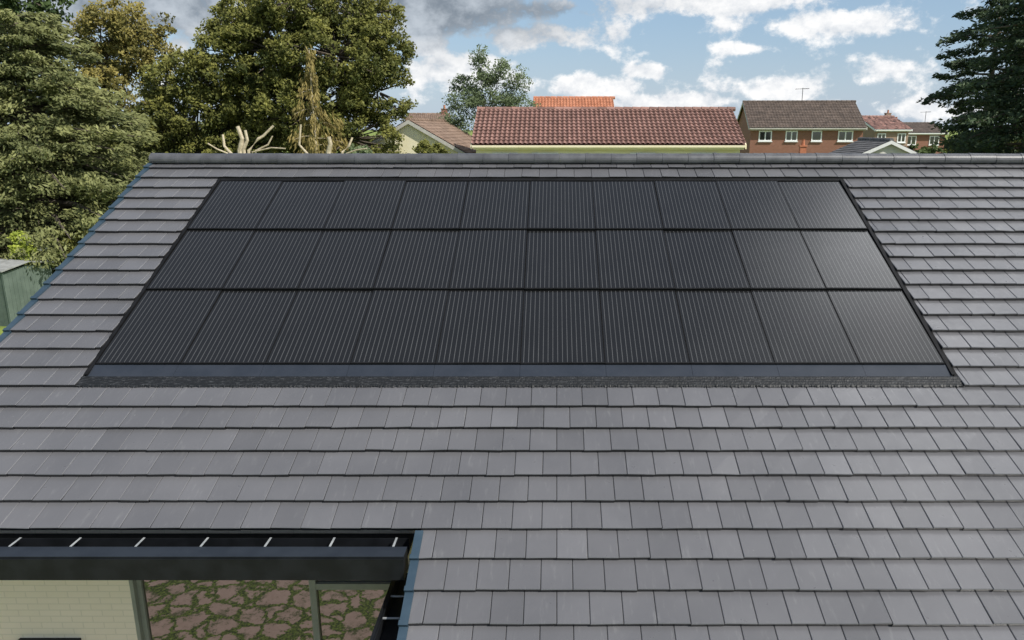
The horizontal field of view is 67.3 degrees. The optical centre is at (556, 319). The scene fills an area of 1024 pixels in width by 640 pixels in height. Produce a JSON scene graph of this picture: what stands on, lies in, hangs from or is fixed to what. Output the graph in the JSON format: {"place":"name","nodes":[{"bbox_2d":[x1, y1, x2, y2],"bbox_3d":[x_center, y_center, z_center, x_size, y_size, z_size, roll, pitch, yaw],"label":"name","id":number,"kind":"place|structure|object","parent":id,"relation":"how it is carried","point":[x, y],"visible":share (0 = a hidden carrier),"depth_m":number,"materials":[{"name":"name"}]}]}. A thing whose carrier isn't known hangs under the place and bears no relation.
{"place":"outdoors","nodes":[
{"label":"outdoors","id":0,"kind":"place"},
{"bbox_2d":[0,130,1015,334],"bbox_3d":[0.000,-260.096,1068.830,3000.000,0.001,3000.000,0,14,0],"label":"ground","id":1,"kind":"structure","parent":0,"point":[370,134],"depth_m":728.35,"materials":[{"name":"green plant"}]},
{"bbox_2d":[6,230,37,263],"bbox_3d":[-20.629,-1.842,29.870,1.030,3.294,1.091,-12,18,-40],"label":"shrub","id":2,"kind":"object","parent":1,"relation":"on","point":[18,244],"visible":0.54,"depth_m":29.52,"materials":[{"name":"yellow plant"}]},
{"bbox_2d":[0,259,53,325],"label":"garden shed","id":3,"kind":"structure","parent":1,"relation":"on","point":[21,285],"depth_m":27.63,"materials":[{"name":"green paint"}]},
{"bbox_2d":[0,0,77,208],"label":"broadleaf tree","id":4,"kind":"object","parent":1,"relation":"on","point":[38,6],"visible":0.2,"depth_m":46.07,"materials":[{"name":"green plant"}]},
{"bbox_2d":[42,226,86,273],"bbox_3d":[-19.572,-2.171,31.271,2.474,3.254,2.329,0,14,0],"label":"shrub","id":5,"kind":"object","parent":1,"relation":"on","point":[72,241],"visible":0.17,"depth_m":30.83,"materials":[{"name":"green plant"}]},
{"bbox_2d":[0,8,160,271],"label":"pine tree","id":6,"kind":"object","parent":1,"relation":"on","point":[57,102],"visible":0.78,"depth_m":31.57,"materials":[{"name":"green plant"}]},
{"bbox_2d":[66,0,187,146],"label":"broadleaf tree","id":7,"kind":"object","parent":1,"relation":"on","point":[123,42],"visible":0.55,"depth_m":43.39,"materials":[{"name":"green plant"}]},
{"bbox_2d":[107,44,267,160],"bbox_3d":[-19.387,-8.548,40.492,7.924,11.160,5.718,7,16,27],"label":"broadleaf tree","id":8,"kind":"object","parent":1,"relation":"on","point":[182,131],"visible":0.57,"depth_m":38.64,"materials":[{"name":"green plant"}]},
{"bbox_2d":[208,125,285,153],"bbox_3d":[-12.159,-4.184,30.933,3.053,7.118,0.488,0,14,0],"label":"pollarded tree","id":9,"kind":"object","parent":1,"relation":"on","point":[242,145],"visible":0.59,"depth_m":30.20,"materials":[{"name":"beige plant"}]},
{"bbox_2d":[179,0,418,153],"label":"broadleaf tree","id":10,"kind":"object","parent":1,"relation":"on","point":[362,31],"visible":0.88,"depth_m":38.23,"materials":[{"name":"green plant"}]},
{"bbox_2d":[287,43,348,153],"bbox_3d":[-10.864,-7.398,36.506,4.111,10.846,4.539,10,17,34],"label":"golden conifer","id":11,"kind":"object","parent":1,"relation":"on","point":[314,108],"visible":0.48,"depth_m":35.53,"materials":[{"name":"green plant"}]},
{"bbox_2d":[298,124,366,153],"bbox_3d":[-9.088,-4.439,31.884,2.835,7.151,0.456,0,14,0],"label":"pollarded tree","id":12,"kind":"object","parent":1,"relation":"on","point":[329,147],"visible":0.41,"depth_m":31.16,"materials":[{"name":"beige plant"}]},
{"bbox_2d":[342,143,371,153],"bbox_3d":[-9.573,-5.400,37.616,1.470,6.435,1.284,-7,16,-26],"label":"shrub","id":13,"kind":"object","parent":1,"relation":"on","point":[351,147],"visible":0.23,"depth_m":36.97,"materials":[{"name":"green plant"}]},
{"bbox_2d":[369,117,475,153],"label":"house","id":14,"kind":"structure","parent":1,"relation":"on","point":[414,131],"depth_m":41.02,"materials":[{"name":"beige tile"}]},
{"bbox_2d":[408,105,449,122],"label":"house","id":15,"kind":"structure","parent":1,"relation":"on","point":[426,115],"depth_m":72.92,"materials":[{"name":"beige tile"}]},
{"bbox_2d":[412,139,450,153],"bbox_3d":[-5.693,-5.038,35.715,1.672,6.655,1.369,6,15,23],"label":"shrub","id":16,"kind":"object","parent":1,"relation":"on","point":[424,146],"visible":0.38,"depth_m":34.89,"materials":[{"name":"green plant"}]},
{"bbox_2d":[436,44,540,134],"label":"birch tree","id":17,"kind":"object","parent":1,"relation":"on","point":[510,99],"visible":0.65,"depth_m":49.54,"materials":[{"name":"green plant"}]},
{"bbox_2d":[51,116,1022,160],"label":"woodland","id":18,"kind":"object","parent":1,"relation":"on","point":[944,149],"visible":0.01,"depth_m":162.66,"materials":[{"name":"green wood"}]},
{"bbox_2d":[533,96,614,107],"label":"house","id":19,"kind":"structure","parent":1,"relation":"on","point":[577,101],"depth_m":58.53,"materials":[{"name":"orange tile"}]},
{"bbox_2d":[470,107,746,153],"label":"house","id":20,"kind":"structure","parent":1,"relation":"on","point":[614,130],"depth_m":38.11,"materials":[{"name":"red tile"}]},
{"bbox_2d":[754,139,807,153],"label":"house","id":21,"kind":"structure","parent":1,"relation":"on","point":[802,147],"depth_m":44.69,"materials":[{"name":"brick"}]},
{"bbox_2d":[737,88,866,152],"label":"house","id":22,"kind":"structure","parent":1,"relation":"on","point":[788,126],"depth_m":68.77,"materials":[{"name":"red brick"}]},
{"bbox_2d":[758,131,771,141],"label":"window","id":23,"kind":"structure","parent":22,"relation":"in","point":[764,136],"depth_m":68.61,"materials":[{"name":"white paint"}]},
{"bbox_2d":[784,131,797,141],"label":"window","id":24,"kind":"structure","parent":22,"relation":"in","point":[791,136],"depth_m":68.45,"materials":[{"name":"white paint"}]},
{"bbox_2d":[810,131,821,141],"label":"window","id":25,"kind":"structure","parent":22,"relation":"in","point":[816,136],"depth_m":68.31,"materials":[{"name":"white paint"}]},
{"bbox_2d":[837,131,852,141],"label":"window","id":26,"kind":"structure","parent":22,"relation":"in","point":[843,136],"depth_m":68.13,"materials":[{"name":"white paint"}]},
{"bbox_2d":[830,137,917,153],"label":"house","id":27,"kind":"structure","parent":1,"relation":"on","point":[873,145],"depth_m":45.09,"materials":[{"name":"grey tile"}]},
{"bbox_2d":[862,110,912,146],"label":"house","id":28,"kind":"structure","parent":1,"relation":"on","point":[887,125],"depth_m":86.34,"materials":[{"name":"tile"}]},
{"bbox_2d":[877,133,885,137],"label":"window","id":29,"kind":"structure","parent":28,"relation":"in","point":[880,135],"depth_m":85.81,"materials":[{"name":"white paint"}]},
{"bbox_2d":[897,133,905,142],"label":"window","id":30,"kind":"structure","parent":28,"relation":"in","point":[901,137],"depth_m":86.19,"materials":[{"name":"white paint"}]},
{"bbox_2d":[896,115,948,153],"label":"house","id":31,"kind":"structure","parent":1,"relation":"on","point":[922,134],"depth_m":93.91,"materials":[{"name":"red brick"}]},
{"bbox_2d":[907,136,916,145],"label":"window","id":32,"kind":"structure","parent":31,"relation":"in","point":[911,139],"depth_m":93.87,"materials":[{"name":"white paint"}]},
{"bbox_2d":[928,136,939,145],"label":"window","id":33,"kind":"structure","parent":31,"relation":"in","point":[933,139],"depth_m":93.85,"materials":[{"name":"white paint"}]},
{"bbox_2d":[908,142,946,153],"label":"shrub","id":34,"kind":"object","parent":1,"relation":"on","point":[928,150],"visible":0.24,"depth_m":44.80,"materials":[{"name":"green plant"}]},
{"bbox_2d":[916,0,1023,152],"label":"cedar tree","id":35,"kind":"object","parent":1,"relation":"on","point":[961,65],"visible":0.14,"depth_m":37.34,"materials":[{"name":"green plant"}]},
{"bbox_2d":[928,0,1023,153],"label":"cedar tree","id":36,"kind":"object","parent":1,"relation":"on","point":[1004,100],"visible":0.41,"depth_m":31.61,"materials":[{"name":"green plant"}]},
{"bbox_2d":[0,153,1023,639],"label":"house","id":37,"kind":"structure","parent":0,"point":[512,513],"depth_m":8.28,"materials":[{"name":"tile"}]},
{"bbox_2d":[129,565,408,639],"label":"window","id":38,"kind":"structure","parent":37,"relation":"in","point":[162,609],"depth_m":8.35,"materials":[{"name":"clear glass"}]},
{"bbox_2d":[73,177,965,387],"bbox_3d":[-0.445,-0.812,11.193,10.730,2.226,4.632,0,14,0],"label":"flashing tray","id":39,"kind":"object","parent":37,"relation":"on","point":[511,376],"visible":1,"depth_m":9.39,"materials":[{"name":"black metal"}]},
{"bbox_2d":[96,290,221,364],"bbox_3d":[-5.176,0.069,10.092,1.046,0.049,1.520,0,40,0],"label":"solar panel","id":40,"kind":"object","parent":39,"relation":"attached to","point":[160,327],"visible":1,"depth_m":10.03,"materials":[{"name":"black glass"}]},
{"bbox_2d":[147,230,254,290],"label":"solar panel","id":41,"kind":"object","parent":39,"relation":"attached to","point":[202,259],"visible":1,"depth_m":11.21,"materials":[{"name":"black glass"}]},
{"bbox_2d":[187,181,282,230],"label":"solar panel","id":42,"kind":"object","parent":39,"relation":"attached to","point":[236,205],"visible":1,"depth_m":12.38,"materials":[{"name":"black glass"}]},
{"bbox_2d":[181,291,297,364],"bbox_3d":[-4.125,0.073,10.096,1.046,0.049,1.520,0,39,0],"label":"solar panel","id":43,"kind":"object","parent":39,"relation":"attached to","point":[241,327],"visible":1,"depth_m":10.02,"materials":[{"name":"black glass"}]},
{"bbox_2d":[222,231,322,290],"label":"solar panel","id":44,"kind":"object","parent":39,"relation":"attached to","point":[273,260],"visible":1,"depth_m":11.20,"materials":[{"name":"black glass"}]},
{"bbox_2d":[255,182,343,230],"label":"solar panel","id":45,"kind":"object","parent":39,"relation":"attached to","point":[300,206],"visible":1,"depth_m":12.36,"materials":[{"name":"black glass"}]},
{"bbox_2d":[266,290,372,364],"bbox_3d":[-3.074,0.072,10.095,1.046,0.050,1.520,0,39,0],"label":"solar panel","id":46,"kind":"object","parent":39,"relation":"attached to","point":[321,327],"visible":1,"depth_m":10.02,"materials":[{"name":"black glass"}]},
{"bbox_2d":[298,230,390,290],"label":"solar panel","id":47,"kind":"object","parent":39,"relation":"attached to","point":[349,260],"visible":1,"depth_m":11.20,"materials":[{"name":"black glass"}]},
{"bbox_2d":[323,180,405,230],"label":"solar panel","id":48,"kind":"object","parent":39,"relation":"attached to","point":[366,205],"visible":1,"depth_m":12.37,"materials":[{"name":"black glass"}]},
{"bbox_2d":[351,290,448,364],"bbox_3d":[-2.024,0.068,10.092,1.046,0.051,1.520,0,40,0],"label":"solar panel","id":49,"kind":"object","parent":39,"relation":"attached to","point":[401,327],"visible":1,"depth_m":10.02,"materials":[{"name":"black glass"}]},
{"bbox_2d":[373,230,458,289],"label":"solar panel","id":50,"kind":"object","parent":39,"relation":"attached to","point":[417,259],"visible":1,"depth_m":11.20,"materials":[{"name":"black glass"}]},
{"bbox_2d":[392,181,467,230],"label":"solar panel","id":51,"kind":"object","parent":39,"relation":"attached to","point":[436,205],"visible":1,"depth_m":12.39,"materials":[{"name":"black glass"}]},
{"bbox_2d":[435,290,523,364],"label":"solar panel","id":52,"kind":"object","parent":39,"relation":"attached to","point":[481,327],"visible":1,"depth_m":10.03,"materials":[{"name":"black glass"}]},
{"bbox_2d":[449,230,526,289],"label":"solar panel","id":53,"kind":"object","parent":39,"relation":"attached to","point":[489,259],"visible":1,"depth_m":11.21,"materials":[{"name":"black glass"}]},
{"bbox_2d":[460,181,529,229],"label":"solar panel","id":54,"kind":"object","parent":39,"relation":"attached to","point":[496,205],"visible":1,"depth_m":12.38,"materials":[{"name":"black glass"}]},
{"bbox_2d":[528,181,594,230],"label":"solar panel","id":55,"kind":"object","parent":39,"relation":"attached to","point":[561,205],"visible":1,"depth_m":12.38,"materials":[{"name":"black glass"}]},
{"bbox_2d":[524,231,599,290],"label":"solar panel","id":56,"kind":"object","parent":39,"relation":"attached to","point":[561,260],"visible":1,"depth_m":11.20,"materials":[{"name":"black glass"}]},
{"bbox_2d":[520,290,604,364],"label":"solar panel","id":57,"kind":"object","parent":39,"relation":"attached to","point":[561,327],"visible":1,"depth_m":10.03,"materials":[{"name":"black glass"}]},
{"bbox_2d":[592,181,662,229],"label":"solar panel","id":58,"kind":"object","parent":39,"relation":"attached to","point":[626,205],"visible":1,"depth_m":12.38,"materials":[{"name":"black glass"}]},
{"bbox_2d":[595,230,674,290],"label":"solar panel","id":59,"kind":"object","parent":39,"relation":"attached to","point":[633,259],"visible":1,"depth_m":11.21,"materials":[{"name":"black glass"}]},
{"bbox_2d":[600,290,689,364],"bbox_3d":[1.124,0.071,10.094,1.046,0.050,1.520,0,39,0],"label":"solar panel","id":60,"kind":"object","parent":39,"relation":"attached to","point":[642,327],"visible":1,"depth_m":10.03,"materials":[{"name":"black glass"}]},
{"bbox_2d":[654,181,730,230],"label":"solar panel","id":61,"kind":"object","parent":39,"relation":"attached to","point":[691,205],"visible":1,"depth_m":12.38,"materials":[{"name":"black glass"}]},
{"bbox_2d":[664,230,750,290],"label":"solar panel","id":62,"kind":"object","parent":39,"relation":"attached to","point":[705,260],"visible":1,"depth_m":11.20,"materials":[{"name":"black glass"}]},
{"bbox_2d":[675,291,774,364],"bbox_3d":[2.176,0.072,10.095,1.046,0.049,1.520,0,39,0],"label":"solar panel","id":63,"kind":"object","parent":39,"relation":"attached to","point":[722,327],"visible":1,"depth_m":10.02,"materials":[{"name":"black glass"}]},
{"bbox_2d":[716,181,799,230],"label":"solar panel","id":64,"kind":"object","parent":39,"relation":"attached to","point":[756,205],"visible":1,"depth_m":12.38,"materials":[{"name":"black glass"}]},
{"bbox_2d":[732,230,825,289],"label":"solar panel","id":65,"kind":"object","parent":39,"relation":"attached to","point":[776,259],"visible":1,"depth_m":11.21,"materials":[{"name":"black glass"}]},
{"bbox_2d":[751,290,859,364],"bbox_3d":[3.225,0.070,10.093,1.046,0.049,1.520,0,40,0],"label":"solar panel","id":66,"kind":"object","parent":39,"relation":"attached to","point":[802,327],"visible":1,"depth_m":10.03,"materials":[{"name":"black glass"}]},
{"bbox_2d":[778,182,867,230],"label":"solar panel","id":67,"kind":"object","parent":39,"relation":"attached to","point":[821,205],"visible":1,"depth_m":12.39,"materials":[{"name":"black glass"}]},
{"bbox_2d":[800,230,901,289],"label":"solar panel","id":68,"kind":"object","parent":39,"relation":"attached to","point":[848,260],"visible":1,"depth_m":11.21,"materials":[{"name":"black glass"}]},
{"bbox_2d":[826,290,944,364],"bbox_3d":[4.276,0.069,10.093,1.046,0.050,1.520,0,40,0],"label":"solar panel","id":69,"kind":"object","parent":39,"relation":"attached to","point":[883,327],"visible":1,"depth_m":10.03,"materials":[{"name":"black glass"}]},
{"bbox_2d":[7,0,1018,129],"label":"sky","id":70,"kind":"structure","parent":0,"point":[880,55],"materials":[{"name":"blue"}]}
]}

